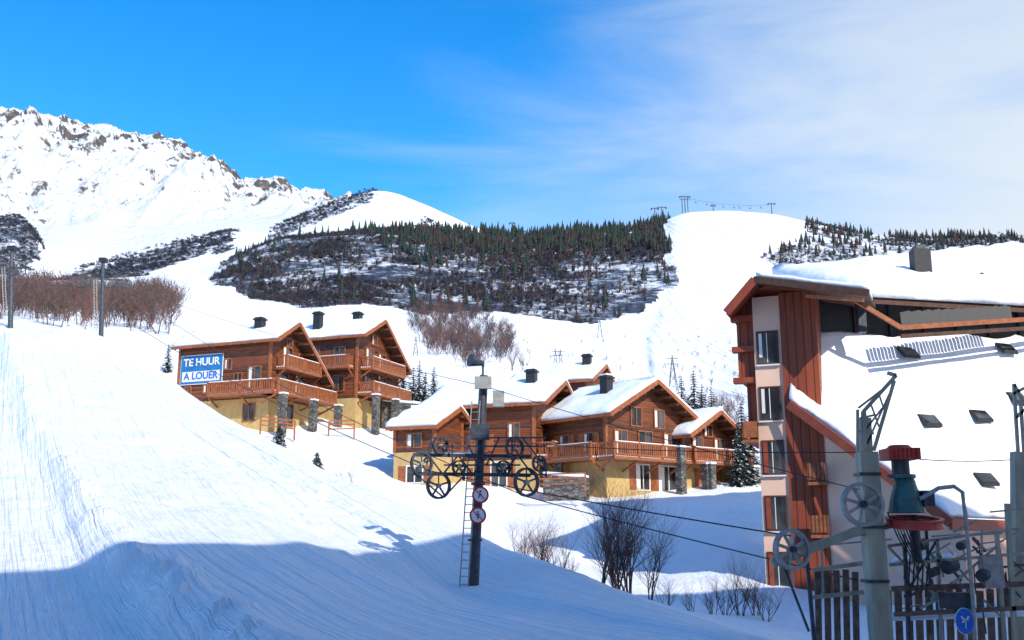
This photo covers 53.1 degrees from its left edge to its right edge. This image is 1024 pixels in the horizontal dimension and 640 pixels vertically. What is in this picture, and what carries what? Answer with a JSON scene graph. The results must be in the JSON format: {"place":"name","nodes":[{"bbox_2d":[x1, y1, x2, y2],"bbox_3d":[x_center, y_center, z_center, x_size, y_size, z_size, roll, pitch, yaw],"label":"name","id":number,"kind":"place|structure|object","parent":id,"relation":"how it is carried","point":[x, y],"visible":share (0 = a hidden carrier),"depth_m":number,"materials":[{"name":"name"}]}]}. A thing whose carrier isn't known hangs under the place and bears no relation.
{"place":"outdoors","nodes":[
{"label":"outdoors","id":0,"kind":"place"},
{"bbox_2d":[0,106,1023,639],"bbox_3d":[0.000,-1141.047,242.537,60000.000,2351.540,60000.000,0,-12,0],"label":"snowy terrain","id":1,"kind":"structure","parent":0,"point":[144,494],"depth_m":60.31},
{"bbox_2d":[0,245,25,327],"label":"ski lift pylon","id":2,"kind":"object","parent":1,"relation":"on","point":[11,267],"visible":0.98,"depth_m":86.48,"materials":[{"name":"metal"}]},
{"bbox_2d":[0,257,190,334],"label":"bare woodland","id":3,"kind":"object","parent":1,"relation":"on","point":[58,301],"visible":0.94,"depth_m":163.75,"materials":[{"name":"brown plant"}]},
{"bbox_2d":[72,257,131,336],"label":"ski lift pylon","id":4,"kind":"object","parent":1,"relation":"on","point":[102,260],"visible":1,"depth_m":88.37,"materials":[{"name":"metal"}]},
{"bbox_2d":[161,344,173,372],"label":"pine tree","id":5,"kind":"object","parent":1,"relation":"on","point":[168,368],"visible":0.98,"depth_m":121.59,"materials":[{"name":"green plant"}]},
{"bbox_2d":[0,187,443,279],"bbox_3d":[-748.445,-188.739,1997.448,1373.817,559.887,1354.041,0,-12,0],"label":"valley shrubs","id":6,"kind":"object","parent":1,"relation":"on","point":[295,219],"visible":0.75,"depth_m":2060.89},
{"bbox_2d":[171,315,342,436],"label":"wooden chalet","id":7,"kind":"object","parent":1,"relation":"on","point":[297,367],"visible":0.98,"depth_m":94.90,"materials":[{"name":"brown wood"}]},
{"bbox_2d":[185,338,304,425],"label":"window glass","id":8,"kind":"structure","parent":7,"relation":"in","point":[257,376],"depth_m":94.33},
{"bbox_2d":[184,337,305,426],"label":"window frames","id":9,"kind":"structure","parent":7,"relation":"in","point":[287,346],"depth_m":94.89,"materials":[{"name":"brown wood"}]},
{"bbox_2d":[259,416,295,440],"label":"wooden fence","id":10,"kind":"object","parent":1,"relation":"on","point":[261,420],"visible":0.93,"depth_m":88.05,"materials":[{"name":"brown wood"}]},
{"bbox_2d":[272,424,286,447],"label":"fir sapling","id":11,"kind":"object","parent":1,"relation":"on","point":[279,440],"visible":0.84,"depth_m":65.80,"materials":[{"name":"green plant"}]},
{"bbox_2d":[312,452,323,469],"bbox_3d":[-11.748,8.680,61.579,0.942,1.440,1.025,0,-12,0],"label":"fir sapling","id":12,"kind":"object","parent":1,"relation":"on","point":[317,460],"visible":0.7,"depth_m":61.54,"materials":[{"name":"green plant"}]},
{"bbox_2d":[328,420,354,437],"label":"wooden fence","id":13,"kind":"object","parent":1,"relation":"on","point":[329,424],"visible":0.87,"depth_m":92.94,"materials":[{"name":"brown wood"}]},
{"bbox_2d":[302,310,412,434],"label":"wooden chalet","id":14,"kind":"object","parent":1,"relation":"on","point":[364,388],"visible":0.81,"depth_m":103.54,"materials":[{"name":"brown wood"}]},
{"bbox_2d":[315,334,385,391],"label":"window frames","id":15,"kind":"structure","parent":14,"relation":"in","point":[372,334],"depth_m":104.01,"materials":[{"name":"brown wood"}]},
{"bbox_2d":[316,336,385,392],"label":"window glass","id":16,"kind":"structure","parent":14,"relation":"in","point":[335,378],"depth_m":103.33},
{"bbox_2d":[399,375,409,388],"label":"pine tree","id":17,"kind":"object","parent":1,"relation":"on","point":[403,382],"visible":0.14,"depth_m":117.12,"materials":[{"name":"green plant"}]},
{"bbox_2d":[407,368,421,401],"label":"pine tree","id":18,"kind":"object","parent":1,"relation":"on","point":[413,395],"visible":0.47,"depth_m":112.94,"materials":[{"name":"green plant"}]},
{"bbox_2d":[411,361,426,400],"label":"pine tree","id":19,"kind":"object","parent":1,"relation":"on","point":[419,384],"visible":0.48,"depth_m":121.08,"materials":[{"name":"green plant"}]},
{"bbox_2d":[417,372,429,401],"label":"pine tree","id":20,"kind":"object","parent":1,"relation":"on","point":[424,394],"visible":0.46,"depth_m":112.87,"materials":[{"name":"green plant"}]},
{"bbox_2d":[385,403,471,486],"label":"lean to chalet","id":21,"kind":"object","parent":1,"relation":"on","point":[417,427],"visible":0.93,"depth_m":79.62,"materials":[{"name":"brown wood"}]},
{"bbox_2d":[407,434,421,481],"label":"window glass","id":22,"kind":"structure","parent":21,"relation":"in","point":[410,477],"depth_m":79.03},
{"bbox_2d":[405,465,423,483],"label":"window frames","id":23,"kind":"structure","parent":21,"relation":"in","point":[414,482],"depth_m":78.72,"materials":[{"name":"white paint"}]},
{"bbox_2d":[427,367,438,397],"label":"pine tree","id":24,"kind":"object","parent":1,"relation":"on","point":[433,391],"visible":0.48,"depth_m":126.12,"materials":[{"name":"green plant"}]},
{"bbox_2d":[208,221,676,322],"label":"hillside shrubs","id":25,"kind":"object","parent":1,"relation":"on","point":[290,297],"visible":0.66,"depth_m":802.28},
{"bbox_2d":[230,211,671,315],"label":"hillside conifer forest","id":26,"kind":"object","parent":1,"relation":"on","point":[514,232],"visible":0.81,"depth_m":976.39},
{"bbox_2d":[404,294,516,367],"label":"bare birch grove","id":27,"kind":"object","parent":1,"relation":"on","point":[438,335],"visible":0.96,"depth_m":430.72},
{"bbox_2d":[408,354,546,586],"bbox_3d":[-1.198,5.604,35.398,4.818,8.941,1.220,0,-12,0],"label":"ski lift pylon","id":28,"kind":"object","parent":1,"relation":"on","point":[479,430],"visible":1,"depth_m":35.41,"materials":[{"name":"metal"}]},
{"bbox_2d":[1,272,790,536],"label":"lift cable","id":29,"kind":"object","parent":28,"relation":"attached to","point":[469,478],"visible":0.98,"depth_m":31.96,"materials":[{"name":"black metal"}]},
{"bbox_2d":[6,281,857,580],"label":"lift cable","id":30,"kind":"object","parent":28,"relation":"attached to","point":[486,479],"visible":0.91,"depth_m":34.20,"materials":[{"name":"black metal"}]},
{"bbox_2d":[115,278,858,489],"bbox_3d":[-13.999,-0.168,56.099,0.581,21.551,75.924,8,-15,-34],"label":"lift cable","id":31,"kind":"object","parent":28,"relation":"attached to","point":[552,407],"visible":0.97,"depth_m":31.73,"materials":[{"name":"black metal"}]},
{"bbox_2d":[516,442,1009,461],"bbox_3d":[5.277,3.593,29.131,15.951,1.425,3.916,-9,-15,36],"label":"lift cable","id":32,"kind":"object","parent":28,"relation":"attached to","point":[760,452],"visible":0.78,"depth_m":26.95,"materials":[{"name":"black metal"}]},
{"bbox_2d":[382,400,588,477],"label":"snow","id":33,"kind":"structure","parent":1,"relation":"on","point":[570,475],"depth_m":78.27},
{"bbox_2d":[382,401,589,500],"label":"wall","id":34,"kind":"structure","parent":1,"relation":"on","point":[573,492],"depth_m":77.72,"materials":[{"name":"stone"}]},
{"bbox_2d":[418,367,572,491],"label":"wooden chalet","id":35,"kind":"object","parent":1,"relation":"on","point":[514,416],"visible":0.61,"depth_m":83.13,"materials":[{"name":"brown wood"}]},
{"bbox_2d":[462,423,544,486],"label":"window glass","id":36,"kind":"structure","parent":35,"relation":"in","point":[502,480],"depth_m":82.42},
{"bbox_2d":[474,422,545,453],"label":"window frames","id":37,"kind":"structure","parent":35,"relation":"in","point":[513,423],"depth_m":82.70,"materials":[{"name":"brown wood"}]},
{"bbox_2d":[495,335,522,370],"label":"bare tree","id":38,"kind":"object","parent":1,"relation":"on","point":[510,361],"visible":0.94,"depth_m":293.46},
{"bbox_2d":[505,347,532,368],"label":"bare tree","id":39,"kind":"object","parent":1,"relation":"on","point":[522,358],"visible":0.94,"depth_m":283.47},
{"bbox_2d":[372,215,668,322],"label":"hillside larch forest","id":40,"kind":"object","parent":1,"relation":"on","point":[592,236],"visible":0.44,"depth_m":939.50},
{"bbox_2d":[500,512,553,555],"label":"bare shrub","id":41,"kind":"object","parent":1,"relation":"on","point":[524,544],"visible":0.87,"depth_m":46.61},
{"bbox_2d":[527,520,561,562],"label":"bare shrub","id":42,"kind":"object","parent":1,"relation":"on","point":[545,544],"visible":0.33,"depth_m":51.09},
{"bbox_2d":[521,503,572,561],"bbox_3d":[1.663,9.623,45.903,2.598,3.540,2.843,12,-17,-44],"label":"bare shrub","id":43,"kind":"object","parent":1,"relation":"on","point":[543,553],"visible":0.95,"depth_m":45.66,"materials":[{"name":"brown plant"}]},
{"bbox_2d":[526,518,585,567],"bbox_3d":[1.952,10.194,45.831,3.151,3.179,2.695,0,-12,0],"label":"bare shrub","id":44,"kind":"object","parent":1,"relation":"on","point":[560,548],"visible":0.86,"depth_m":45.77,"materials":[{"name":"brown plant"}]},
{"bbox_2d":[537,472,585,497],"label":"wooden fence","id":45,"kind":"object","parent":1,"relation":"on","point":[584,477],"visible":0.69,"depth_m":74.60,"materials":[{"name":"brown wood"}]},
{"bbox_2d":[508,352,615,391],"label":"wooden chalet","id":46,"kind":"object","parent":1,"relation":"on","point":[586,371],"visible":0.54,"depth_m":101.30,"materials":[{"name":"wood"}]},
{"bbox_2d":[557,544,581,571],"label":"bare shrub","id":47,"kind":"object","parent":1,"relation":"on","point":[573,566],"visible":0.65,"depth_m":48.62,"materials":[{"name":"brown plant"}]},
{"bbox_2d":[561,449,660,589],"bbox_3d":[3.732,7.160,37.762,4.024,5.608,4.459,0,-12,0],"label":"bare shrub","id":48,"kind":"object","parent":1,"relation":"on","point":[612,563],"visible":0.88,"depth_m":36.91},
{"bbox_2d":[589,521,637,590],"bbox_3d":[4.295,9.896,42.978,2.600,4.043,2.543,0,-12,0],"label":"bare shrub","id":49,"kind":"object","parent":1,"relation":"on","point":[609,567],"visible":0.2,"depth_m":42.64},
{"bbox_2d":[578,488,653,582],"bbox_3d":[3.758,7.694,37.504,3.209,3.937,2.730,0,-12,0],"label":"bare shrub","id":50,"kind":"object","parent":1,"relation":"on","point":[604,575],"visible":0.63,"depth_m":37.10,"materials":[{"name":"brown plant"}]},
{"bbox_2d":[502,333,738,385],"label":"field shrubs","id":51,"kind":"object","parent":1,"relation":"on","point":[700,369],"visible":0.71,"depth_m":420.50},
{"bbox_2d":[541,373,708,497],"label":"wooden chalet","id":52,"kind":"object","parent":1,"relation":"on","point":[656,406],"visible":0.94,"depth_m":80.93,"materials":[{"name":"brown wood"}]},
{"bbox_2d":[560,407,676,490],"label":"window glass","id":53,"kind":"structure","parent":52,"relation":"in","point":[672,478],"depth_m":81.63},
{"bbox_2d":[559,406,677,454],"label":"window frames","id":54,"kind":"structure","parent":52,"relation":"in","point":[636,425],"depth_m":81.65,"materials":[{"name":"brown wood"}]},
{"bbox_2d":[563,475,692,593],"bbox_3d":[4.128,7.697,37.549,4.526,4.816,3.990,-11,-16,42],"label":"bare shrub","id":55,"kind":"object","parent":1,"relation":"on","point":[630,573],"visible":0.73,"depth_m":37.15,"materials":[{"name":"brown plant"}]},
{"bbox_2d":[611,497,689,599],"bbox_3d":[5.303,8.371,38.194,2.934,4.311,3.901,7,-14,-30],"label":"bare shrub","id":56,"kind":"object","parent":1,"relation":"on","point":[658,557],"visible":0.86,"depth_m":37.65,"materials":[{"name":"brown plant"}]},
{"bbox_2d":[650,574,681,605],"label":"bare shrub","id":57,"kind":"object","parent":1,"relation":"on","point":[668,596],"visible":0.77,"depth_m":40.52,"materials":[{"name":"brown plant"}]},
{"bbox_2d":[666,355,678,391],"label":"power line mast","id":58,"kind":"object","parent":1,"relation":"on","point":[671,358],"visible":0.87,"depth_m":303.50,"materials":[{"name":"metal"}]},
{"bbox_2d":[615,377,748,424],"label":"bare thicket","id":59,"kind":"object","parent":1,"relation":"on","point":[740,398],"visible":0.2,"depth_m":235.04,"materials":[{"name":"brown plant"}]},
{"bbox_2d":[677,376,688,402],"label":"pine tree","id":60,"kind":"object","parent":1,"relation":"on","point":[682,394],"visible":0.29,"depth_m":125.92,"materials":[{"name":"green plant"}]},
{"bbox_2d":[677,577,703,611],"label":"bare shrub","id":61,"kind":"object","parent":1,"relation":"on","point":[688,601],"visible":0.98,"depth_m":40.57,"materials":[{"name":"brown plant"}]},
{"bbox_2d":[686,370,704,408],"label":"pine tree","id":62,"kind":"object","parent":1,"relation":"on","point":[692,401],"visible":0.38,"depth_m":112.75,"materials":[{"name":"green plant"}]},
{"bbox_2d":[695,384,708,408],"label":"pine tree","id":63,"kind":"object","parent":1,"relation":"on","point":[701,402],"visible":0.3,"depth_m":110.62,"materials":[{"name":"green plant"}]},
{"bbox_2d":[697,579,724,613],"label":"bare shrub","id":64,"kind":"object","parent":1,"relation":"on","point":[709,603],"visible":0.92,"depth_m":40.48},
{"bbox_2d":[707,387,715,406],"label":"pine tree","id":65,"kind":"object","parent":1,"relation":"on","point":[711,403],"visible":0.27,"depth_m":118.63,"materials":[{"name":"green plant"}]},
{"bbox_2d":[672,406,758,489],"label":"wooden chalet","id":66,"kind":"object","parent":1,"relation":"on","point":[712,428],"visible":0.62,"depth_m":84.58,"materials":[{"name":"brown wood"}]},
{"bbox_2d":[692,424,724,458],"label":"window frames","id":67,"kind":"structure","parent":66,"relation":"in","point":[719,439],"depth_m":85.93,"materials":[{"name":"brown wood"}]},
{"bbox_2d":[694,426,723,456],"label":"window glass","id":68,"kind":"structure","parent":66,"relation":"in","point":[710,430],"depth_m":86.12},
{"bbox_2d":[698,572,744,614],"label":"bare shrub","id":69,"kind":"object","parent":1,"relation":"on","point":[733,601],"visible":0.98,"depth_m":39.40,"materials":[{"name":"brown plant"}]},
{"bbox_2d":[707,382,740,415],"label":"bare tree","id":70,"kind":"object","parent":1,"relation":"on","point":[724,398],"visible":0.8,"depth_m":150.61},
{"bbox_2d":[725,430,751,486],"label":"pine tree","id":71,"kind":"object","parent":1,"relation":"on","point":[738,477],"visible":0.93,"depth_m":83.23,"materials":[{"name":"green plant"}]},
{"bbox_2d":[712,545,768,615],"bbox_3d":[8.796,10.081,39.884,2.582,2.976,2.199,5,-13,-22],"label":"bare shrub","id":72,"kind":"object","parent":1,"relation":"on","point":[745,600],"visible":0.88,"depth_m":39.58,"materials":[{"name":"brown plant"}]},
{"bbox_2d":[724,402,760,486],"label":"pine tree","id":73,"kind":"object","parent":1,"relation":"on","point":[746,457],"visible":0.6,"depth_m":85.38,"materials":[{"name":"green plant"}]},
{"bbox_2d":[736,301,758,448],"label":"timber wing","id":74,"kind":"structure","parent":1,"relation":"on","point":[746,360],"depth_m":52.28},
{"bbox_2d":[730,315,755,384],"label":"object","id":75,"kind":"structure","parent":74,"relation":"attached to","point":[743,349],"depth_m":52.15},
{"bbox_2d":[742,421,758,443],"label":"wing balcony","id":76,"kind":"structure","parent":74,"relation":"attached to","point":[749,429],"depth_m":50.78,"materials":[{"name":"brown wood"}]},
{"bbox_2d":[722,561,773,615],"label":"bare shrub","id":77,"kind":"object","parent":1,"relation":"on","point":[753,607],"visible":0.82,"depth_m":39.42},
{"bbox_2d":[746,416,760,481],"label":"pine tree","id":78,"kind":"object","parent":1,"relation":"on","point":[754,450],"visible":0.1,"depth_m":87.19,"materials":[{"name":"green plant"}]},
{"bbox_2d":[743,570,789,621],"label":"bare shrub","id":79,"kind":"object","parent":1,"relation":"on","point":[768,609],"visible":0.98,"depth_m":38.38,"materials":[{"name":"brown plant"}]},
{"bbox_2d":[752,296,794,586],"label":"walls","id":80,"kind":"structure","parent":1,"relation":"on","point":[765,313],"depth_m":50.90,"materials":[{"name":"beige paint"}]},
{"bbox_2d":[763,442,774,585],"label":"shutters","id":81,"kind":"object","parent":80,"relation":"attached to","point":[768,512],"visible":0.93,"depth_m":49.93,"materials":[{"name":"red wood"}]},
{"bbox_2d":[756,363,789,532],"bbox_3d":[12.852,7.585,50.224,1.160,10.950,0.170,-5,-13,21],"label":"window sill","id":82,"kind":"structure","parent":80,"relation":"attached to","point":[771,421],"depth_m":50.60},
{"bbox_2d":[758,334,764,412],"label":"curtains","id":83,"kind":"object","parent":82,"relation":"attached to","point":[761,355],"visible":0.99,"depth_m":51.26,"materials":[{"name":"white fabric"}]},
{"bbox_2d":[756,330,790,584],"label":"window frames","id":84,"kind":"structure","parent":80,"relation":"in","point":[779,387],"depth_m":50.57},
{"bbox_2d":[766,333,779,585],"bbox_3d":[12.840,6.712,50.433,0.042,12.385,0.028,0,-12,0],"label":"window mullion","id":85,"kind":"structure","parent":84,"relation":"attached to","point":[772,449],"depth_m":50.48},
{"bbox_2d":[757,332,789,586],"bbox_3d":[12.876,6.720,50.470,0.920,12.425,0.080,-5,-13,21],"label":"window glass","id":86,"kind":"object","parent":84,"relation":"in","point":[774,404],"visible":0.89,"depth_m":50.49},
{"bbox_2d":[749,286,800,300],"bbox_3d":[13.216,-1.385,52.212,4.258,0.621,1.085,-9,-15,35],"label":"gable infill","id":87,"kind":"object","parent":80,"relation":"on","point":[764,291],"visible":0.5,"depth_m":52.16,"materials":[{"name":"brown wood"}]},
{"bbox_2d":[726,277,874,323],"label":"roof","id":88,"kind":"structure","parent":80,"relation":"on","point":[868,301],"depth_m":51.94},
{"bbox_2d":[723,276,869,314],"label":"fascia","id":89,"kind":"structure","parent":88,"relation":"attached to","point":[814,286],"depth_m":49.95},
{"bbox_2d":[805,294,864,301],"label":"soffit beam","id":90,"kind":"structure","parent":89,"relation":"attached to","point":[835,298],"depth_m":48.71,"materials":[{"name":"brown wood"}]},
{"bbox_2d":[752,272,874,305],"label":"snow","id":91,"kind":"structure","parent":88,"relation":"on","point":[838,283],"depth_m":49.38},
{"bbox_2d":[855,304,866,332],"bbox_3d":[17.715,-0.141,51.965,0.400,1.600,0.400,0,-12,0],"label":"window","id":92,"kind":"structure","parent":88,"relation":"attached to","point":[861,321],"depth_m":51.76,"materials":[{"name":"glass"}]},
{"bbox_2d":[778,291,832,592],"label":"timber cladding","id":93,"kind":"structure","parent":1,"relation":"on","point":[800,325],"depth_m":50.25,"materials":[{"name":"brown wood"}]},
{"bbox_2d":[807,463,830,537],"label":"balconies","id":94,"kind":"structure","parent":93,"relation":"attached to","point":[817,484],"depth_m":48.57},
{"bbox_2d":[760,219,1023,263],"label":"ridge shrubs","id":95,"kind":"object","parent":1,"relation":"on","point":[856,233],"visible":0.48,"depth_m":1094.71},
{"bbox_2d":[823,435,966,622],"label":"gable wall","id":96,"kind":"structure","parent":1,"relation":"on","point":[840,468],"depth_m":47.80,"materials":[{"name":"beige paint"}]},
{"bbox_2d":[786,400,1004,530],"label":"verge boards","id":97,"kind":"object","parent":96,"relation":"attached to","point":[950,522],"visible":0.65,"depth_m":46.91,"materials":[{"name":"red wood"}]},
{"bbox_2d":[789,331,1023,518],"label":"roof snow","id":98,"kind":"structure","parent":96,"relation":"on","point":[949,382],"depth_m":52.30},
{"bbox_2d":[896,342,1023,485],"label":"roof window frames","id":99,"kind":"structure","parent":98,"relation":"in","point":[972,413],"depth_m":52.69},
{"bbox_2d":[899,343,1023,482],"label":"roof windows","id":100,"kind":"structure","parent":99,"relation":"in","point":[987,477],"depth_m":52.81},
{"bbox_2d":[768,216,1023,263],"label":"ridge conifer forest","id":101,"kind":"object","parent":1,"relation":"on","point":[957,234],"visible":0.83,"depth_m":1103.59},
{"bbox_2d":[770,371,1023,639],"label":"drag lift station","id":102,"kind":"object","parent":1,"relation":"on","point":[943,602],"visible":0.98,"depth_m":23.54,"materials":[{"name":"paint"}]},
{"bbox_2d":[819,300,1023,338],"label":"storey wall","id":103,"kind":"structure","parent":1,"relation":"on","point":[836,317],"depth_m":54.81,"materials":[{"name":"black metal"}]},
{"bbox_2d":[873,272,1023,311],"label":"roof","id":104,"kind":"structure","parent":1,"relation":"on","point":[930,303],"depth_m":53.94,"materials":[{"name":"brown wood"}]},
{"bbox_2d":[772,241,1023,305],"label":"roof snow","id":105,"kind":"structure","parent":104,"relation":"on","point":[953,276],"depth_m":57.93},
{"bbox_2d":[908,245,931,271],"bbox_3d":[23.523,-3.387,58.993,0.960,1.800,0.800,0,-12,0],"label":"roof chimney","id":106,"kind":"object","parent":104,"relation":"on","point":[920,260],"depth_m":58.64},
{"bbox_2d":[955,608,973,639],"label":"pedestrian direction sign","id":107,"kind":"object","parent":1,"relation":"on","point":[964,621],"visible":1,"depth_m":21.64,"materials":[{"name":"blue paint"}]},
{"bbox_2d":[963,531,1008,623],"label":"front wall","id":108,"kind":"structure","parent":1,"relation":"on","point":[990,538],"depth_m":46.20,"materials":[{"name":"beige paint"}]},
{"bbox_2d":[0,0,1023,236],"label":"sky","id":109,"kind":"structure","parent":0,"point":[881,116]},
{"bbox_2d":[853,304,1020,337],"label":"support posts","id":110,"kind":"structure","parent":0,"point":[890,325],"depth_m":54.98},
{"bbox_2d":[854,301,1023,337],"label":"dormer fascia","id":111,"kind":"structure","parent":110,"relation":"attached to","point":[926,325],"depth_m":52.61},
{"bbox_2d":[900,305,1011,324],"bbox_3d":[23.274,-0.229,53.482,8.119,1.871,0.253,6,-13,-25],"label":"window","id":112,"kind":"structure","parent":111,"relation":"attached to","point":[949,315],"depth_m":53.36,"materials":[{"name":"glass"}]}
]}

